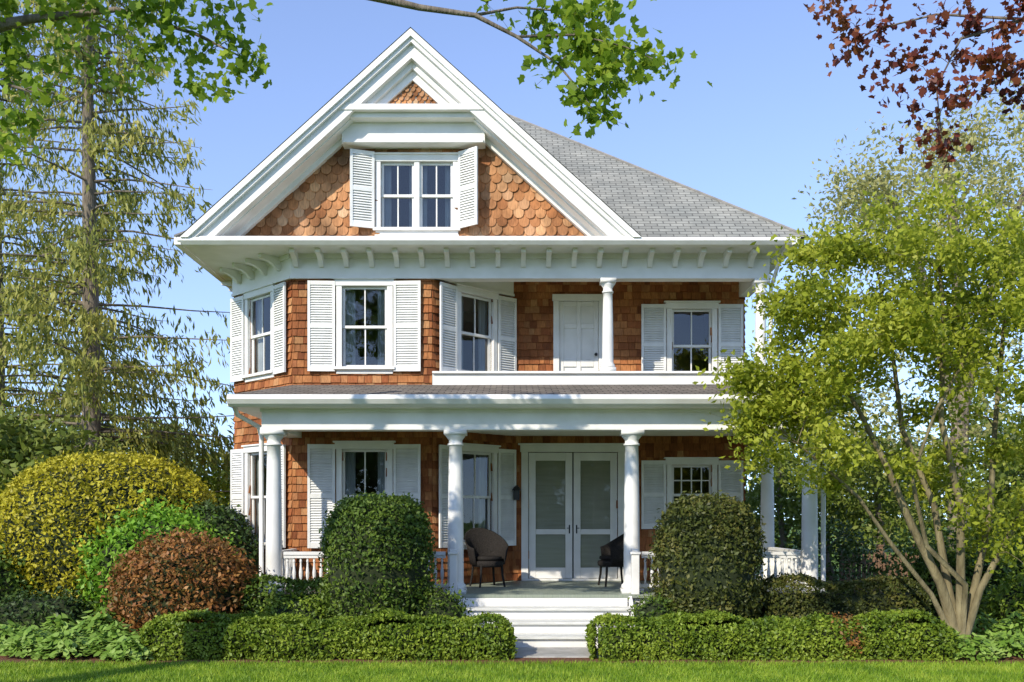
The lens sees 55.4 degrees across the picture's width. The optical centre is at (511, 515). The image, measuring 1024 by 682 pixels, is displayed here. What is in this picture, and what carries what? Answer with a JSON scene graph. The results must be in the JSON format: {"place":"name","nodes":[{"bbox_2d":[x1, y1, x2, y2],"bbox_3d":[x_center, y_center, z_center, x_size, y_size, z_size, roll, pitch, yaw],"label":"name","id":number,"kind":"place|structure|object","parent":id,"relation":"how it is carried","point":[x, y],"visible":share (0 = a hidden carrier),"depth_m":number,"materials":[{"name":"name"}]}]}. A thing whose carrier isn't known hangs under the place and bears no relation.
{"place":"outdoors","nodes":[
{"label":"outdoors","id":0,"kind":"place"},
{"bbox_2d":[0,0,1023,519],"label":"sky","id":1,"kind":"structure","parent":0,"point":[750,140],"materials":[{"name":"blue"}]},
{"bbox_2d":[1,520,1023,681],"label":"ground","id":2,"kind":"structure","parent":0,"point":[837,569],"depth_m":12.07,"materials":[{"name":"green plant"}]},
{"bbox_2d":[0,536,41,600],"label":"dark shrub","id":3,"kind":"object","parent":2,"relation":"on","point":[9,579],"visible":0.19,"depth_m":15.05,"materials":[{"name":"green plant"}]},
{"bbox_2d":[0,388,148,498],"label":"leafy tree","id":4,"kind":"object","parent":2,"relation":"on","point":[21,443],"visible":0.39,"depth_m":19.95,"materials":[{"name":"green plant"}]},
{"bbox_2d":[0,0,158,459],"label":"spruce tree","id":5,"kind":"object","parent":2,"relation":"on","point":[4,359],"visible":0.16,"depth_m":28.52,"materials":[{"name":"green plant"}]},
{"bbox_2d":[0,0,234,518],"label":"spruce tree","id":6,"kind":"object","parent":2,"relation":"on","point":[92,382],"visible":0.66,"depth_m":24.09,"materials":[{"name":"green plant"}]},
{"bbox_2d":[103,413,207,473],"bbox_3d":[-11.338,-0.498,29.613,5.142,4.876,4.404,0,0,28],"label":"leafy tree","id":7,"kind":"object","parent":2,"relation":"on","point":[142,438],"depth_m":28.73,"materials":[{"name":"green plant"}]},
{"bbox_2d":[180,449,229,515],"bbox_3d":[-8.392,0.046,27.614,4.346,3.794,4.607,0,0,25],"label":"leafy tree","id":8,"kind":"object","parent":2,"relation":"on","point":[223,484],"visible":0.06,"depth_m":26.79,"materials":[{"name":"green plant"}]},
{"bbox_2d":[0,0,712,172],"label":"maple tree","id":9,"kind":"object","parent":2,"relation":"on","point":[605,52],"visible":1,"depth_m":8.92,"materials":[{"name":"green plant"}]},
{"bbox_2d":[0,658,1023,681],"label":"grass","id":10,"kind":"structure","parent":2,"relation":"on","point":[733,667],"depth_m":11.90,"materials":[{"name":"green plant"}]},
{"bbox_2d":[0,627,1023,664],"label":"flower bed","id":11,"kind":"object","parent":2,"relation":"on","point":[90,657],"visible":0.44,"depth_m":12.95,"materials":[{"name":"brown soil"}]},
{"bbox_2d":[0,619,32,652],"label":"hosta plant","id":12,"kind":"object","parent":11,"relation":"on","point":[10,629],"visible":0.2,"depth_m":13.68,"materials":[{"name":"green plant"}]},
{"bbox_2d":[0,625,62,657],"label":"hosta plant","id":13,"kind":"object","parent":11,"relation":"on","point":[30,640],"visible":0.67,"depth_m":13.22,"materials":[{"name":"green plant"}]},
{"bbox_2d":[0,577,102,636],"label":"dark shrub","id":14,"kind":"object","parent":11,"relation":"on","point":[27,611],"visible":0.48,"depth_m":14.22,"materials":[{"name":"green plant"}]},
{"bbox_2d":[37,613,84,636],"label":"hosta plant","id":15,"kind":"object","parent":11,"relation":"on","point":[59,622],"visible":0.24,"depth_m":13.93,"materials":[{"name":"green plant"}]},
{"bbox_2d":[28,628,101,659],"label":"hosta plant","id":16,"kind":"object","parent":11,"relation":"on","point":[65,642],"visible":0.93,"depth_m":13.05,"materials":[{"name":"green plant"}]},
{"bbox_2d":[70,606,131,651],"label":"hosta plant","id":17,"kind":"object","parent":11,"relation":"on","point":[90,622],"visible":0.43,"depth_m":13.80,"materials":[{"name":"green plant"}]},
{"bbox_2d":[77,620,140,658],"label":"hosta plant","id":18,"kind":"object","parent":11,"relation":"on","point":[98,638],"visible":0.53,"depth_m":13.23,"materials":[{"name":"green plant"}]},
{"bbox_2d":[0,447,222,631],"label":"golden shrub","id":19,"kind":"object","parent":11,"relation":"on","point":[45,512],"visible":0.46,"depth_m":15.27,"materials":[{"name":"yellow plant"}]},
{"bbox_2d":[100,634,159,661],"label":"hosta plant","id":20,"kind":"object","parent":11,"relation":"on","point":[131,646],"visible":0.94,"depth_m":12.88,"materials":[{"name":"green plant"}]},
{"bbox_2d":[67,489,243,632],"bbox_3d":[-5.566,0.766,15.309,2.513,2.373,2.328,0,0,37],"label":"lime shrub","id":21,"kind":"object","parent":11,"relation":"on","point":[123,540],"visible":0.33,"depth_m":14.83,"materials":[{"name":"green plant"}]},
{"bbox_2d":[97,524,262,635],"bbox_3d":[-4.872,1.030,14.413,2.437,1.813,1.937,0,0,0],"label":"red azalea","id":22,"kind":"object","parent":11,"relation":"on","point":[172,575],"visible":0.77,"depth_m":13.89,"materials":[{"name":"brown plant"}]},
{"bbox_2d":[187,497,258,574],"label":"holly bush","id":23,"kind":"object","parent":11,"relation":"on","point":[239,527],"visible":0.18,"depth_m":15.85,"materials":[{"name":"green plant"}]},
{"bbox_2d":[237,572,329,623],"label":"clipped hedge","id":24,"kind":"object","parent":11,"relation":"on","point":[264,595],"visible":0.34,"depth_m":14.21,"materials":[{"name":"green plant"}]},
{"bbox_2d":[253,584,331,625],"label":"shrub","id":25,"kind":"object","parent":11,"relation":"on","point":[306,608],"visible":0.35,"depth_m":13.93,"materials":[{"name":"green plant"}]},
{"bbox_2d":[139,608,517,660],"bbox_3d":[-2.472,1.605,13.371,5.124,0.683,1.113,0,0,0],"label":"clipped hedge","id":26,"kind":"object","parent":11,"relation":"on","point":[228,637],"visible":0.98,"depth_m":13.01,"materials":[{"name":"green plant"}]},
{"bbox_2d":[317,489,442,626],"bbox_3d":[-1.970,0.769,14.335,1.789,2.323,1.828,0,0,-24],"label":"round topiary","id":27,"kind":"object","parent":11,"relation":"on","point":[377,550],"visible":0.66,"depth_m":13.76,"materials":[{"name":"green plant"}]},
{"bbox_2d":[406,579,474,625],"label":"shrub","id":28,"kind":"object","parent":11,"relation":"on","point":[440,602],"visible":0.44,"depth_m":13.97,"materials":[{"name":"green plant"}]},
{"bbox_2d":[627,588,682,626],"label":"shrub","id":29,"kind":"object","parent":11,"relation":"on","point":[650,607],"visible":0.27,"depth_m":13.91,"materials":[{"name":"green plant"}]},
{"bbox_2d":[644,489,772,627],"bbox_3d":[2.882,0.775,14.365,1.954,2.320,1.816,0,0,0],"label":"round topiary","id":30,"kind":"object","parent":11,"relation":"on","point":[705,552],"visible":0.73,"depth_m":13.81,"materials":[{"name":"green plant"}]},
{"bbox_2d":[584,608,959,661],"bbox_3d":[3.507,1.604,13.360,5.041,0.687,1.090,0,0,0],"label":"clipped hedge","id":31,"kind":"object","parent":11,"relation":"on","point":[665,637],"visible":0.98,"depth_m":13.01,"materials":[{"name":"green plant"}]},
{"bbox_2d":[757,572,931,626],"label":"clipped hedge","id":32,"kind":"object","parent":11,"relation":"on","point":[797,604],"visible":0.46,"depth_m":14.31,"materials":[{"name":"green plant"}]},
{"bbox_2d":[825,611,866,657],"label":"shrub","id":33,"kind":"object","parent":11,"relation":"on","point":[849,642],"visible":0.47,"depth_m":13.01,"materials":[{"name":"red plant"}]},
{"bbox_2d":[693,168,1023,641],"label":"flowering tree","id":34,"kind":"object","parent":11,"relation":"on","point":[910,321],"visible":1,"depth_m":13.21,"materials":[{"name":"green plant"}]},
{"bbox_2d":[944,632,1005,660],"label":"hosta plant","id":35,"kind":"object","parent":11,"relation":"on","point":[969,646],"visible":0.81,"depth_m":12.95,"materials":[{"name":"green plant"}]},
{"bbox_2d":[970,612,1010,639],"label":"hosta plant","id":36,"kind":"object","parent":11,"relation":"on","point":[984,630],"visible":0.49,"depth_m":14.27,"materials":[{"name":"green plant"}]},
{"bbox_2d":[977,631,1023,657],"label":"hosta plant","id":37,"kind":"object","parent":11,"relation":"on","point":[1005,643],"visible":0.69,"depth_m":13.15,"materials":[{"name":"green plant"}]},
{"bbox_2d":[978,557,1023,634],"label":"leafy shrub","id":38,"kind":"object","parent":11,"relation":"on","point":[1002,600],"visible":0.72,"depth_m":14.86,"materials":[{"name":"green plant"}]},
{"bbox_2d":[985,611,1023,640],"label":"hosta plant","id":39,"kind":"object","parent":11,"relation":"on","point":[1009,627],"visible":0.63,"depth_m":14.19,"materials":[{"name":"green plant"}]},
{"bbox_2d":[8,358,1022,551],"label":"woodland","id":40,"kind":"object","parent":2,"relation":"on","point":[1006,425],"visible":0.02,"depth_m":51.18,"materials":[{"name":"green plant"}]},
{"bbox_2d":[174,27,862,646],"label":"house","id":41,"kind":"structure","parent":2,"relation":"on","point":[460,305],"depth_m":16.84,"materials":[{"name":"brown wood"}]},
{"bbox_2d":[241,443,266,548],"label":"window","id":42,"kind":"structure","parent":41,"relation":"in","point":[253,449],"depth_m":17.90,"materials":[{"name":"white paint"}]},
{"bbox_2d":[241,282,275,381],"bbox_3d":[-4.509,-3.280,17.655,1.090,1.660,0.285,0,0,45],"label":"window","id":43,"kind":"structure","parent":41,"relation":"in","point":[259,291],"depth_m":17.88,"materials":[{"name":"white paint"}]},
{"bbox_2d":[333,277,395,373],"bbox_3d":[-2.550,-3.280,16.932,1.080,1.660,0.285,0,0,0],"label":"window","id":44,"kind":"structure","parent":41,"relation":"in","point":[345,296],"depth_m":16.91,"materials":[{"name":"white paint"}]},
{"bbox_2d":[333,441,395,503],"bbox_3d":[-2.550,-0.345,16.932,1.080,1.890,0.285,0,0,0],"label":"window","id":45,"kind":"structure","parent":41,"relation":"in","point":[345,469],"depth_m":16.91,"materials":[{"name":"white paint"}]},
{"bbox_2d":[373,152,460,234],"bbox_3d":[-1.645,-5.555,16.932,1.530,1.410,0.285,0,0,0],"label":"window","id":46,"kind":"structure","parent":41,"relation":"in","point":[417,162],"depth_m":16.86,"materials":[{"name":"white paint"}]},
{"bbox_2d":[454,282,500,370],"bbox_3d":[-0.677,-3.280,17.655,1.090,1.660,0.285,0,0,-45],"label":"window","id":47,"kind":"structure","parent":41,"relation":"in","point":[483,296],"depth_m":17.89,"materials":[{"name":"white paint"}]},
{"bbox_2d":[462,443,500,548],"bbox_3d":[-0.677,-0.345,17.655,1.090,1.890,0.285,0,0,-45],"label":"window","id":48,"kind":"structure","parent":41,"relation":"in","point":[482,450],"depth_m":17.89,"materials":[{"name":"white paint"}]},
{"bbox_2d":[464,528,508,587],"bbox_3d":[-0.450,0.717,16.813,0.764,1.014,0.700,0,0,-25],"label":"wicker chair","id":49,"kind":"object","parent":41,"relation":"on","point":[487,548],"visible":1,"depth_m":16.97,"materials":[{"name":"brown wicker"}]},
{"bbox_2d":[529,453,571,577],"bbox_3d":[0.723,-0.002,18.297,0.818,2.355,0.107,0,0,0],"label":"door","id":50,"kind":"structure","parent":41,"relation":"in","point":[550,474],"depth_m":18.35,"materials":[{"name":"white paint"}]},
{"bbox_2d":[559,301,598,370],"bbox_3d":[1.254,-3.025,18.297,0.740,1.990,0.125,0,0,0],"label":"door","id":51,"kind":"structure","parent":41,"relation":"in","point":[579,320],"depth_m":18.31,"materials":[{"name":"white paint"}]},
{"bbox_2d":[574,453,616,577],"bbox_3d":[1.565,-0.002,18.297,0.818,2.355,0.107,0,0,0],"label":"door","id":52,"kind":"structure","parent":41,"relation":"in","point":[595,474],"depth_m":18.35,"materials":[{"name":"white paint"}]},
{"bbox_2d":[597,534,623,586],"bbox_3d":[1.829,0.717,16.912,0.700,1.014,0.764,0,0,-10],"label":"wicker chair","id":53,"kind":"object","parent":41,"relation":"on","point":[612,553],"visible":0.66,"depth_m":16.69,"materials":[{"name":"black wicker"}]},
{"bbox_2d":[664,301,720,370],"bbox_3d":[3.369,-3.190,18.285,1.050,1.640,0.210,0,0,0],"label":"window","id":54,"kind":"structure","parent":41,"relation":"in","point":[671,306],"depth_m":18.23,"materials":[{"name":"white paint"}]},
{"bbox_2d":[664,457,720,510],"bbox_3d":[3.369,-0.395,18.285,1.050,1.390,0.210,0,0,0],"label":"window","id":55,"kind":"structure","parent":41,"relation":"in","point":[671,462],"depth_m":18.23,"materials":[{"name":"white paint"}]},
{"bbox_2d":[744,437,860,550],"bbox_3d":[8.180,-0.409,29.274,4.663,4.699,5.122,0,0,0],"label":"leafy tree","id":56,"kind":"object","parent":2,"relation":"on","point":[753,497],"visible":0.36,"depth_m":29.03,"materials":[{"name":"green plant"}]},
{"bbox_2d":[759,508,907,592],"bbox_3d":[6.351,1.106,19.809,3.103,3.046,3.524,0,0,0],"label":"garden shrub","id":57,"kind":"object","parent":2,"relation":"on","point":[831,574],"visible":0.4,"depth_m":19.63,"materials":[{"name":"green plant"}]},
{"bbox_2d":[776,409,973,564],"bbox_3d":[10.414,-0.524,27.411,5.433,4.927,5.278,0,0,-24],"label":"leafy tree","id":58,"kind":"object","parent":2,"relation":"on","point":[877,480],"visible":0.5,"depth_m":27.03,"materials":[{"name":"green plant"}]},
{"bbox_2d":[839,544,918,592],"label":"shrub","id":59,"kind":"object","parent":2,"relation":"on","point":[878,564],"visible":0.17,"depth_m":21.40,"materials":[{"name":"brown plant"}]},
{"bbox_2d":[792,78,1023,548],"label":"tall tree","id":60,"kind":"object","parent":2,"relation":"on","point":[842,201],"visible":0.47,"depth_m":25.88,"materials":[{"name":"green plant"}]},
{"bbox_2d":[803,0,1023,171],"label":"purple leaf tree","id":61,"kind":"object","parent":2,"relation":"on","point":[991,57],"visible":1,"depth_m":8.79,"materials":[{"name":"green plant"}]},
{"bbox_2d":[850,508,999,592],"bbox_3d":[8.242,1.082,18.386,3.723,3.184,3.560,0,0,0],"label":"garden shrub","id":62,"kind":"object","parent":2,"relation":"on","point":[916,552],"visible":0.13,"depth_m":18.38,"materials":[{"name":"green plant"}]},
{"bbox_2d":[907,544,1023,626],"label":"clipped hedge","id":63,"kind":"object","parent":2,"relation":"on","point":[922,571],"visible":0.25,"depth_m":16.86,"materials":[{"name":"green plant"}]},
{"bbox_2d":[923,438,1023,564],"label":"leafy tree","id":64,"kind":"object","parent":2,"relation":"on","point":[1002,475],"visible":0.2,"depth_m":20.05,"materials":[{"name":"green plant"}]},
{"bbox_2d":[508,647,600,657],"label":"path","id":65,"kind":"structure","parent":0,"point":[552,652],"depth_m":13.59,"materials":[{"name":"grey concrete"}]}
]}

